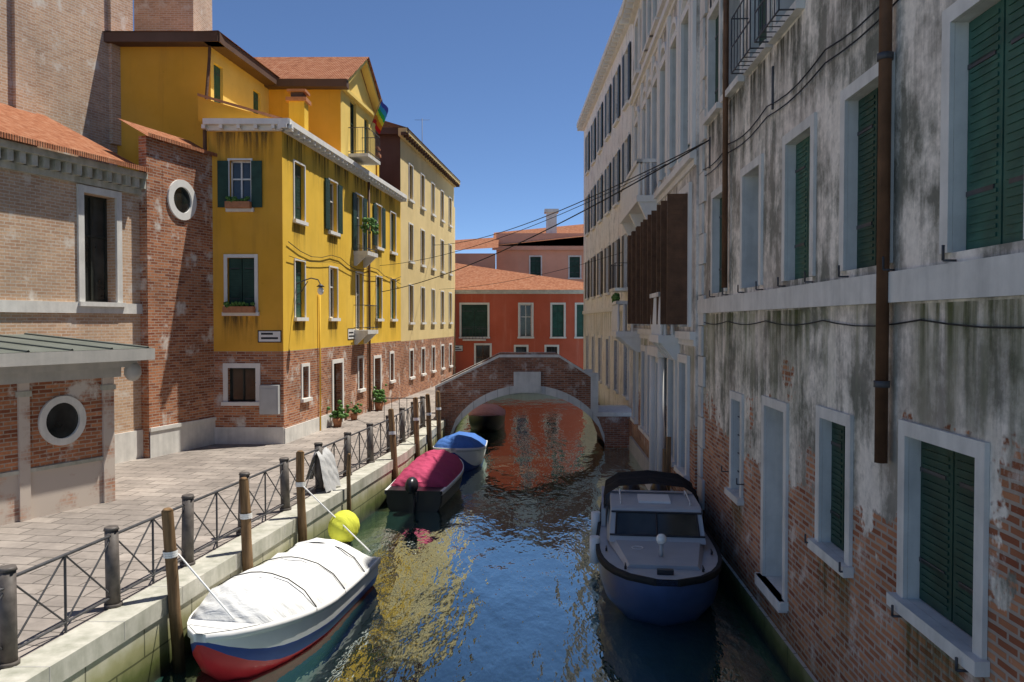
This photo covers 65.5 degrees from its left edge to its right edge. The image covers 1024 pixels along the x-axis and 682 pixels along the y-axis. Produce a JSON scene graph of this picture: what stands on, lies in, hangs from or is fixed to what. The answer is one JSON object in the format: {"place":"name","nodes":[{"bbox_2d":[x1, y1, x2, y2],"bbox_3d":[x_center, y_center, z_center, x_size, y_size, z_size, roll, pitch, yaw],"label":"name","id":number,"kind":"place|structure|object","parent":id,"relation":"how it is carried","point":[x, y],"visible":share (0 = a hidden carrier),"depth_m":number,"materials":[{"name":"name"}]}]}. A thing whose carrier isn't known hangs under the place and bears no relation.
{"place":"outdoors","nodes":[
{"label":"outdoors","id":0,"kind":"place"},
{"bbox_2d":[0,386,445,681],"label":"quay ground","id":1,"kind":"structure","parent":0,"point":[129,640],"depth_m":13.34,"materials":[{"name":"stone"}]},
{"bbox_2d":[0,0,216,525],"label":"brick church","id":2,"kind":"structure","parent":1,"relation":"on","point":[106,322],"depth_m":20.42,"materials":[{"name":"brown brick"}]},
{"bbox_2d":[0,396,425,668],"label":"quay railing","id":3,"kind":"object","parent":1,"relation":"on","point":[9,635],"visible":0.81,"depth_m":10.89,"materials":[{"name":"metal"}]},
{"bbox_2d":[305,447,340,491],"bbox_3d":[-4.045,2.738,17.037,0.566,0.896,0.750,0,1,8],"label":"tarp on railing","id":4,"kind":"object","parent":3,"relation":"hanging from","point":[330,476],"visible":0.87,"depth_m":17.01,"materials":[{"name":"white fabric"}]},
{"bbox_2d":[104,30,406,443],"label":"yellow building","id":5,"kind":"structure","parent":1,"relation":"on","point":[306,204],"depth_m":24.62,"materials":[{"name":"paint"}]},
{"bbox_2d":[258,328,462,426],"bbox_3d":[-5.047,1.026,37.740,1.406,3.370,28.821,0,1,7],"label":"street clutter","id":6,"kind":"object","parent":5,"relation":"attached to","point":[275,336],"visible":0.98,"depth_m":27.41,"materials":[{"name":"plant"}]},
{"bbox_2d":[375,121,460,397],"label":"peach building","id":7,"kind":"structure","parent":1,"relation":"on","point":[419,173],"depth_m":42.00,"materials":[{"name":"paint"}]},
{"bbox_2d":[454,207,454,373],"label":"building","id":8,"kind":"structure","parent":7,"relation":"attached to","point":[454,290],"depth_m":51.25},
{"bbox_2d":[455,263,583,373],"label":"building","id":9,"kind":"structure","parent":1,"relation":"on","point":[535,313],"depth_m":52.02,"materials":[{"name":"paint"}]},
{"bbox_2d":[133,0,622,268],"label":"sky","id":10,"kind":"structure","parent":0,"point":[497,91],"materials":[{"name":"blue"}]},
{"bbox_2d":[155,393,791,681],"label":"canal water","id":11,"kind":"structure","parent":0,"point":[488,571],"depth_m":13.12,"materials":[{"name":"blue liquid"}]},
{"bbox_2d":[178,486,380,681],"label":"boat","id":12,"kind":"object","parent":11,"relation":"on","point":[277,609],"visible":0.98,"depth_m":10.79,"materials":[{"name":"white fabric"}]},
{"bbox_2d":[161,391,670,672],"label":"mooring posts","id":13,"kind":"object","parent":11,"relation":"in","point":[170,552],"visible":0.74,"depth_m":12.40,"materials":[{"name":"brown wood"}]},
{"bbox_2d":[385,449,463,512],"bbox_3d":[-2.195,3.785,21.274,1.620,1.429,4.628,0,1,6],"label":"covered boat","id":14,"kind":"object","parent":11,"relation":"in","point":[430,481],"visible":0.97,"depth_m":19.95,"materials":[{"name":"fabric"}]},
{"bbox_2d":[433,431,487,471],"bbox_3d":[-1.682,3.618,25.746,1.684,1.352,3.386,0,1,0],"label":"covered boat","id":15,"kind":"object","parent":11,"relation":"in","point":[468,449],"visible":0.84,"depth_m":24.71,"materials":[{"name":"blue fabric"}]},
{"bbox_2d":[468,404,505,431],"bbox_3d":[-1.101,3.450,35.310,1.649,1.239,5.189,0,1,0],"label":"boat","id":16,"kind":"object","parent":11,"relation":"on","point":[486,417],"visible":0.93,"depth_m":33.72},
{"bbox_2d":[435,352,631,446],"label":"bridge","id":17,"kind":"structure","parent":11,"relation":"in","point":[464,393],"depth_m":29.34,"materials":[{"name":"brown brick"}]},
{"bbox_2d":[577,5,632,408],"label":"white building","id":18,"kind":"structure","parent":11,"relation":"in","point":[604,122],"depth_m":37.87,"materials":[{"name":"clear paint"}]},
{"bbox_2d":[589,470,721,625],"bbox_3d":[2.520,3.604,14.523,2.174,1.910,6.439,0,1,7],"label":"motorboat","id":19,"kind":"object","parent":11,"relation":"on","point":[655,552],"visible":1,"depth_m":12.99,"materials":[{"name":"plastic"}]},
{"bbox_2d":[611,0,700,492],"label":"building","id":20,"kind":"structure","parent":11,"relation":"in","point":[659,220],"depth_m":19.76,"materials":[{"name":"paint"}]},
{"bbox_2d":[697,0,1023,681],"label":"building","id":21,"kind":"structure","parent":11,"relation":"in","point":[860,433],"depth_m":8.02,"materials":[{"name":"paint"}]},
{"bbox_2d":[380,140,708,291],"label":"overhead cables","id":22,"kind":"object","parent":21,"relation":"attached to","point":[688,151],"visible":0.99,"depth_m":21.90,"materials":[{"name":"black rubber"}]},
{"bbox_2d":[455,209,583,281],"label":"salmon building","id":23,"kind":"structure","parent":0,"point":[555,249],"depth_m":60.86,"materials":[{"name":"paint"}]},
{"bbox_2d":[629,417,631,435],"bbox_3d":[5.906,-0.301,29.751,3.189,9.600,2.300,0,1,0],"label":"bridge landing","id":24,"kind":"object","parent":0,"point":[630,427],"depth_m":28.98,"materials":[{"name":"brown brick"}]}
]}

